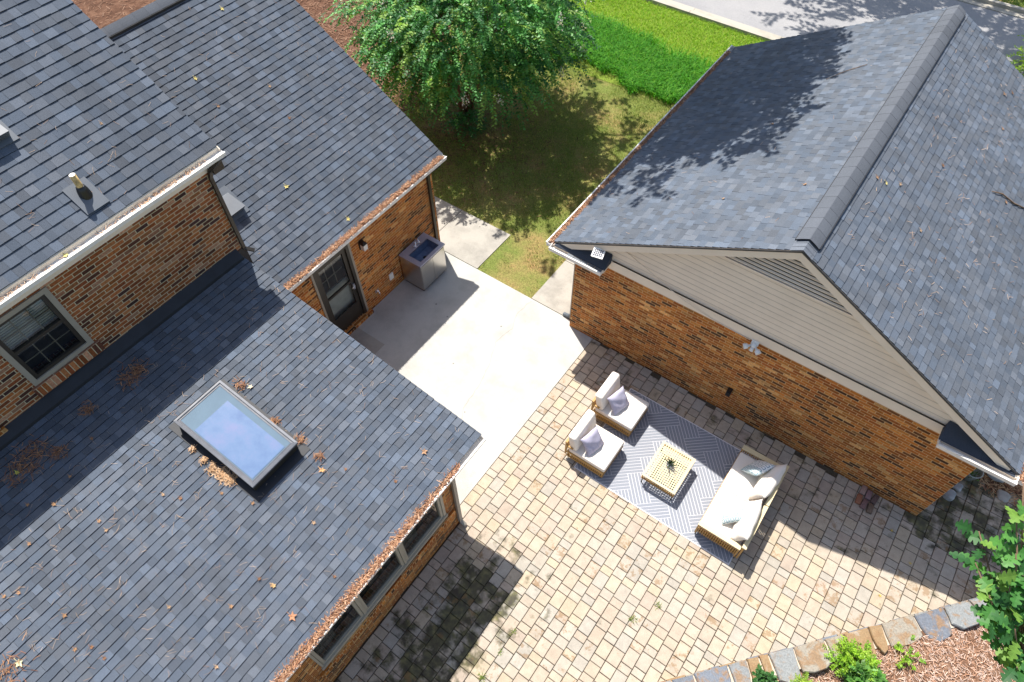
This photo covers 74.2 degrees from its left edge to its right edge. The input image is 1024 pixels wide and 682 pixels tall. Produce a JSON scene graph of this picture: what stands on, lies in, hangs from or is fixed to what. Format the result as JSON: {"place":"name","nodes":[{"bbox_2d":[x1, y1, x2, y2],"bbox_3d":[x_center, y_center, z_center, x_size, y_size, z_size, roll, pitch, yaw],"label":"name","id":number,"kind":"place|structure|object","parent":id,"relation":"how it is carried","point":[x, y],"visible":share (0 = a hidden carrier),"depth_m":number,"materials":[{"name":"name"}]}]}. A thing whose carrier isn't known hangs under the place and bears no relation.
{"place":"outdoors","nodes":[
{"label":"outdoors","id":0,"kind":"place"},
{"bbox_2d":[72,0,502,111],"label":"mulch ground","id":1,"kind":"structure","parent":0,"point":[116,7],"depth_m":22.82,"materials":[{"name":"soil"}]},
{"bbox_2d":[358,251,592,507],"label":"concrete slab","id":2,"kind":"structure","parent":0,"point":[446,330],"depth_m":14.67,"materials":[{"name":"grey concrete"}]},
{"bbox_2d":[349,328,384,353],"bbox_3d":[-3.299,0.120,14.724,0.800,0.003,0.700,30,60,20],"label":"slab patch","id":3,"kind":"object","parent":2,"relation":"on","point":[373,345],"visible":0.43,"depth_m":14.81,"materials":[{"name":"concrete"}]},
{"bbox_2d":[399,232,446,290],"bbox_3d":[-2.012,-1.864,15.416,0.625,1.171,0.860,30,60,20],"label":"outdoor sink","id":4,"kind":"object","parent":2,"relation":"on","point":[423,261],"visible":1,"depth_m":15.31,"materials":[{"name":"metal"}]},
{"bbox_2d":[420,258,435,289],"bbox_3d":[-1.896,-1.519,15.329,0.018,0.735,0.397,30,60,20],"label":"cabinet door","id":5,"kind":"structure","parent":4,"relation":"in","point":[427,270],"depth_m":15.30,"materials":[{"name":"metal"}]},
{"bbox_2d":[432,247,446,278],"bbox_3d":[-1.661,-1.786,15.518,0.018,0.735,0.397,30,60,20],"label":"cabinet door","id":6,"kind":"structure","parent":4,"relation":"in","point":[439,262],"depth_m":15.50,"materials":[{"name":"metal"}]},
{"bbox_2d":[434,196,573,318],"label":"path","id":7,"kind":"structure","parent":0,"point":[471,240],"depth_m":16.46,"materials":[{"name":"concrete"}]},
{"bbox_2d":[499,0,769,103],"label":"verge","id":8,"kind":"structure","parent":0,"point":[603,78],"depth_m":21.79,"materials":[{"name":"green plant"}]},
{"bbox_2d":[450,0,714,104],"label":"tall grass","id":9,"kind":"structure","parent":8,"relation":"on","point":[636,70],"depth_m":20.70,"materials":[{"name":"green plant"}]},
{"bbox_2d":[334,339,1023,681],"bbox_3d":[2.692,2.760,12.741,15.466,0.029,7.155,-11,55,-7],"label":"paver patio","id":10,"kind":"structure","parent":0,"point":[981,516],"depth_m":11.81,"materials":[{"name":"stone"}]},
{"bbox_2d":[476,672,486,681],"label":"weed","id":11,"kind":"object","parent":10,"relation":"on","point":[481,677],"visible":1,"depth_m":10.85,"materials":[{"name":"green plant"}]},
{"bbox_2d":[564,409,623,477],"bbox_3d":[1.573,1.935,12.830,0.870,0.820,0.790,30,60,20],"label":"lounge chair","id":12,"kind":"object","parent":10,"relation":"on","point":[600,460],"visible":0.98,"depth_m":12.72,"materials":[{"name":"fabric"}]},
{"bbox_2d":[581,426,603,456],"bbox_3d":[1.509,1.881,12.673,0.440,0.365,0.285,-37,62,-23],"label":"throw pillow","id":13,"kind":"object","parent":12,"relation":"on","point":[592,441],"visible":1,"depth_m":12.60,"materials":[{"name":"white fabric"}]},
{"bbox_2d":[591,371,648,436],"bbox_3d":[2.139,1.238,13.325,0.910,0.820,0.760,30,60,20],"label":"lounge chair","id":14,"kind":"object","parent":10,"relation":"on","point":[627,418],"visible":0.95,"depth_m":13.22,"materials":[{"name":"fabric"}]},
{"bbox_2d":[607,386,629,414],"bbox_3d":[2.075,1.168,13.178,0.440,0.365,0.286,-35,61,-22],"label":"throw pillow","id":15,"kind":"object","parent":14,"relation":"on","point":[618,400],"visible":1,"depth_m":13.11,"materials":[{"name":"white fabric"}]},
{"bbox_2d":[574,388,756,564],"bbox_3d":[3.125,2.450,12.935,3.220,0.010,2.180,30,60,20],"label":"rug","id":16,"kind":"object","parent":10,"relation":"on","point":[682,511],"visible":0.59,"depth_m":12.92,"materials":[{"name":"fabric"}]},
{"bbox_2d":[641,441,695,499],"bbox_3d":[2.923,2.444,12.742,0.680,0.340,0.850,30,60,20],"label":"coffee table","id":17,"kind":"object","parent":16,"relation":"on","point":[688,458],"visible":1,"depth_m":12.58,"materials":[{"name":"wicker"}]},
{"bbox_2d":[665,455,676,467],"bbox_3d":[2.933,2.228,12.512,0.232,0.286,0.262,-10,55,-6],"label":"potted plant","id":18,"kind":"object","parent":17,"relation":"on","point":[669,463],"visible":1,"depth_m":12.54,"materials":[{"name":"green plant"}]},
{"bbox_2d":[694,445,789,558],"bbox_3d":[4.141,2.826,12.169,0.855,0.797,1.890,30,60,20],"label":"sofa","id":19,"kind":"object","parent":16,"relation":"on","point":[754,492],"visible":0.96,"depth_m":11.99,"materials":[{"name":"fabric"}]},
{"bbox_2d":[720,497,743,524],"bbox_3d":[3.870,2.983,11.885,0.337,0.304,0.440,4,54,4],"label":"throw pillow","id":20,"kind":"object","parent":19,"relation":"on","point":[732,511],"visible":1,"depth_m":11.83,"materials":[{"name":"fabric"}]},
{"bbox_2d":[741,460,775,475],"bbox_3d":[4.470,2.306,12.316,0.460,0.342,0.318,-22,57,-15],"label":"throw pillow","id":21,"kind":"object","parent":19,"relation":"on","point":[757,468],"visible":1,"depth_m":12.20,"materials":[{"name":"fabric"}]},
{"bbox_2d":[661,597,986,681],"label":"stone wall","id":22,"kind":"structure","parent":10,"relation":"on","point":[785,664],"depth_m":10.74,"materials":[{"name":"beige stone"}]},
{"bbox_2d":[854,493,862,504],"bbox_3d":[6.408,2.921,12.517,0.092,0.060,0.195,26,59,18],"label":"loose brick","id":23,"kind":"object","parent":10,"relation":"on","point":[858,499],"visible":1,"depth_m":12.49,"materials":[{"name":"red brick"}]},
{"bbox_2d":[859,485,867,495],"bbox_3d":[6.545,2.781,12.618,0.092,0.060,0.195,30,60,20],"label":"loose brick","id":24,"kind":"object","parent":10,"relation":"on","point":[863,489],"visible":1,"depth_m":12.59,"materials":[{"name":"brick"}]},
{"bbox_2d":[859,498,868,509],"bbox_3d":[6.474,2.999,12.460,0.092,0.060,0.195,32,61,21],"label":"loose brick","id":25,"kind":"object","parent":10,"relation":"on","point":[864,503],"visible":1,"depth_m":12.44,"materials":[{"name":"red brick"}]},
{"bbox_2d":[864,489,872,500],"bbox_3d":[6.610,2.858,12.560,0.092,0.060,0.195,27,59,19],"label":"loose brick","id":26,"kind":"object","parent":10,"relation":"on","point":[868,494],"visible":1,"depth_m":12.54,"materials":[{"name":"red brick"}]},
{"bbox_2d":[866,503,873,514],"bbox_3d":[6.559,3.070,12.411,0.092,0.060,0.195,25,58,18],"label":"loose brick","id":27,"kind":"object","parent":10,"relation":"on","point":[870,507],"visible":1,"depth_m":12.38,"materials":[{"name":"red brick"}]},
{"bbox_2d":[870,494,879,504],"bbox_3d":[6.696,2.928,12.510,0.092,0.060,0.195,36,62,23],"label":"loose brick","id":28,"kind":"object","parent":10,"relation":"on","point":[875,498],"visible":1,"depth_m":12.48,"materials":[{"name":"red brick"}]},
{"bbox_2d":[942,489,955,500],"bbox_3d":[8.083,2.842,12.536,0.207,0.145,0.206,30,60,20],"label":"garden stone","id":29,"kind":"object","parent":10,"relation":"on","point":[949,495],"visible":0.73,"depth_m":12.48,"materials":[{"name":"grey stone"}]},
{"bbox_2d":[952,483,962,491],"bbox_3d":[8.298,2.716,12.642,0.196,0.099,0.175,30,60,20],"label":"garden stone","id":30,"kind":"object","parent":10,"relation":"on","point":[958,487],"visible":0.66,"depth_m":12.60,"materials":[{"name":"grey stone"}]},
{"bbox_2d":[997,490,1010,502],"bbox_3d":[9.096,2.870,12.539,0.235,0.053,0.238,30,60,20],"label":"garden stone","id":31,"kind":"object","parent":10,"relation":"on","point":[1004,496],"visible":1,"depth_m":12.52,"materials":[{"name":"stone"}]},
{"bbox_2d":[384,0,1023,570],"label":"ground","id":32,"kind":"structure","parent":0,"point":[516,274],"depth_m":18.24,"materials":[{"name":"green plant"}]},
{"bbox_2d":[0,0,485,681],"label":"brick house","id":33,"kind":"structure","parent":32,"relation":"on","point":[182,264],"depth_m":9.85,"materials":[{"name":"brown brick"}]},
{"bbox_2d":[0,287,93,386],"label":"window","id":34,"kind":"structure","parent":33,"relation":"in","point":[37,327],"depth_m":9.40,"materials":[{"name":"beige metal"}]},
{"bbox_2d":[0,24,189,231],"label":"roof needles","id":35,"kind":"object","parent":33,"relation":"on","point":[69,159],"visible":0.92,"depth_m":9.27,"materials":[{"name":"brown plant"}]},
{"bbox_2d":[0,160,205,301],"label":"gutter straw","id":36,"kind":"object","parent":33,"relation":"on","point":[145,203],"visible":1,"depth_m":9.43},
{"bbox_2d":[0,357,325,681],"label":"straw heap","id":37,"kind":"object","parent":33,"relation":"on","point":[134,373],"visible":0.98,"depth_m":9.55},
{"bbox_2d":[188,445,237,486],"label":"dead leaves","id":38,"kind":"object","parent":33,"relation":"on","point":[203,460],"visible":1,"depth_m":9.70,"materials":[{"name":"brown plant"}]},
{"bbox_2d":[0,288,458,680],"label":"roof needles","id":39,"kind":"object","parent":33,"relation":"on","point":[186,520],"visible":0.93,"depth_m":9.30,"materials":[{"name":"brown plant"}]},
{"bbox_2d":[287,611,296,620],"bbox_3d":[-2.896,3.613,8.909,0.140,0.042,0.125,1,54,1],"label":"fallen leaf","id":40,"kind":"object","parent":33,"relation":"on","point":[292,615],"visible":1,"depth_m":8.91,"materials":[{"name":"orange plant"}]},
{"bbox_2d":[174,6,429,269],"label":"roof needles","id":41,"kind":"object","parent":33,"relation":"on","point":[293,117],"visible":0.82,"depth_m":12.99,"materials":[{"name":"brown plant"}]},
{"bbox_2d":[310,601,363,664],"bbox_3d":[-2.656,4.185,9.942,0.208,1.170,0.920,30,60,20],"label":"window","id":42,"kind":"structure","parent":33,"relation":"in","point":[326,640],"depth_m":10.27,"materials":[{"name":"black glass"}]},
{"bbox_2d":[312,245,366,330],"bbox_3d":[-3.618,-1.018,14.113,0.270,2.160,0.960,30,60,20],"label":"door","id":43,"kind":"structure","parent":33,"relation":"in","point":[336,281],"depth_m":14.12,"materials":[{"name":"brown metal"}]},
{"bbox_2d":[284,155,443,289],"bbox_3d":[-2.875,-2.386,13.229,0.291,0.109,4.697,30,60,20],"label":"gutter straw","id":44,"kind":"object","parent":33,"relation":"on","point":[351,232],"visible":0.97,"depth_m":13.13,"materials":[{"name":"plant"}]},
{"bbox_2d":[357,549,404,610],"bbox_3d":[-2.101,3.555,10.388,0.208,1.170,0.940,30,60,20],"label":"window","id":45,"kind":"structure","parent":33,"relation":"in","point":[396,553],"depth_m":10.77,"materials":[{"name":"black glass"}]},
{"bbox_2d":[400,498,442,560],"bbox_3d":[-1.529,2.906,10.848,0.208,1.170,0.980,30,60,20],"label":"window","id":46,"kind":"structure","parent":33,"relation":"in","point":[411,536],"depth_m":11.19,"materials":[{"name":"beige paint"}]},
{"bbox_2d":[318,0,602,147],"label":"crape myrtle","id":47,"kind":"object","parent":32,"relation":"on","point":[406,25],"visible":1,"depth_m":16.39,"materials":[{"name":"green plant"}]},
{"bbox_2d":[445,104,487,144],"bbox_3d":[-1.243,-6.067,19.075,1.177,1.108,1.283,-20,56,-13],"label":"sucker shrub","id":48,"kind":"object","parent":32,"relation":"on","point":[472,113],"visible":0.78,"depth_m":18.82,"materials":[{"name":"green plant"}]},
{"bbox_2d":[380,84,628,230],"bbox_3d":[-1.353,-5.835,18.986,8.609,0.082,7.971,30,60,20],"label":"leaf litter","id":49,"kind":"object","parent":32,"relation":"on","point":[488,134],"visible":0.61,"depth_m":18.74,"materials":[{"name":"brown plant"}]},
{"bbox_2d":[391,25,677,292],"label":"lawn grass","id":50,"kind":"structure","parent":32,"relation":"on","point":[566,142],"depth_m":18.56,"materials":[{"name":"green plant"}]},
{"bbox_2d":[646,0,1023,40],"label":"kerb","id":51,"kind":"structure","parent":32,"relation":"on","point":[1006,8],"depth_m":22.37,"materials":[{"name":"concrete"}]},
{"bbox_2d":[1006,35,1023,76],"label":"garden shrub","id":52,"kind":"object","parent":32,"relation":"on","point":[1021,55],"visible":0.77,"depth_m":20.23,"materials":[{"name":"green plant"}]},
{"bbox_2d":[546,5,1023,515],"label":"brick garage","id":53,"kind":"structure","parent":0,"point":[780,323],"depth_m":11.68,"materials":[{"name":"brick"}]},
{"bbox_2d":[549,50,730,243],"bbox_3d":[3.039,-4.491,14.771,0.206,0.099,7.904,30,60,20],"label":"gutter straw","id":54,"kind":"object","parent":53,"relation":"on","point":[622,165],"visible":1,"depth_m":14.46,"materials":[{"name":"plant"}]},
{"bbox_2d":[609,29,1023,448],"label":"roof needles","id":55,"kind":"object","parent":53,"relation":"on","point":[929,228],"visible":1,"depth_m":11.11,"materials":[{"name":"brown plant"}]},
{"bbox_2d":[992,191,1023,207],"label":"fallen branch","id":56,"kind":"object","parent":53,"relation":"on","point":[1010,200],"visible":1,"depth_m":12.05,"materials":[{"name":"wood"}]},
{"bbox_2d":[1018,463,1023,484],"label":"gutter straw","id":57,"kind":"object","parent":53,"relation":"on","point":[1022,477],"visible":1,"depth_m":10.02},
{"bbox_2d":[672,0,1023,75],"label":"road","id":58,"kind":"structure","parent":0,"point":[790,18],"depth_m":22.42,"materials":[{"name":"grey asphalt"}]},
{"bbox_2d":[777,624,1015,681],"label":"mulch bed","id":59,"kind":"object","parent":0,"point":[947,666],"visible":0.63,"depth_m":10.62,"materials":[{"name":"brown wood"}]},
{"bbox_2d":[751,664,777,681],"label":"garden shrub","id":60,"kind":"object","parent":59,"relation":"on","point":[760,673],"visible":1,"depth_m":10.39,"materials":[{"name":"green plant"}]},
{"bbox_2d":[790,671,818,681],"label":"garden shrub","id":61,"kind":"object","parent":59,"relation":"on","point":[804,679],"visible":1,"depth_m":10.40,"materials":[{"name":"green plant"}]},
{"bbox_2d":[822,634,882,680],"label":"garden shrub","id":62,"kind":"object","parent":59,"relation":"on","point":[847,646],"visible":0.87,"depth_m":10.53,"materials":[{"name":"green plant"}]},
{"bbox_2d":[841,659,888,681],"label":"garden shrub","id":63,"kind":"object","parent":59,"relation":"on","point":[865,676],"visible":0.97,"depth_m":10.31,"materials":[{"name":"green plant"}]},
{"bbox_2d":[894,635,925,670],"bbox_3d":[6.193,4.904,10.622,0.500,0.315,0.496,-8,55,-5],"label":"garden shrub","id":64,"kind":"object","parent":59,"relation":"on","point":[906,659],"visible":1,"depth_m":10.58,"materials":[{"name":"green plant"}]},
{"bbox_2d":[949,485,1023,681],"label":"oak sapling","id":65,"kind":"object","parent":59,"relation":"on","point":[1000,614],"visible":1,"depth_m":5.34,"materials":[{"name":"green plant"}]},
{"bbox_2d":[964,468,983,480],"bbox_3d":[8.595,2.475,12.678,0.330,0.286,0.371,30,60,20],"label":"flower pot","id":66,"kind":"object","parent":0,"point":[976,473],"visible":0.54,"depth_m":12.63,"materials":[{"name":"grey ceramic"}]},
{"bbox_2d":[978,472,1022,508],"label":"pine straw ground","id":67,"kind":"structure","parent":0,"point":[991,482],"depth_m":12.69,"materials":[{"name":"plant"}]},
{"bbox_2d":[987,473,1003,482],"bbox_3d":[9.112,2.513,12.722,0.306,0.209,0.191,30,60,20],"label":"garden stone","id":68,"kind":"object","parent":67,"relation":"on","point":[994,478],"visible":0.25,"depth_m":12.70,"materials":[{"name":"grey stone"}]},
{"bbox_2d":[998,0,1023,6],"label":"verge grass","id":69,"kind":"structure","parent":0,"point":[1020,5],"depth_m":22.65,"materials":[{"name":"green plant"}]},
{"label":"gutter mulch","id":70,"kind":"object","parent":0,"visible":0},
{"bbox_2d":[270,463,459,681],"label":"gutter straw","id":71,"kind":"object","parent":70,"relation":"on","point":[303,650],"visible":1,"depth_m":9.20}
]}

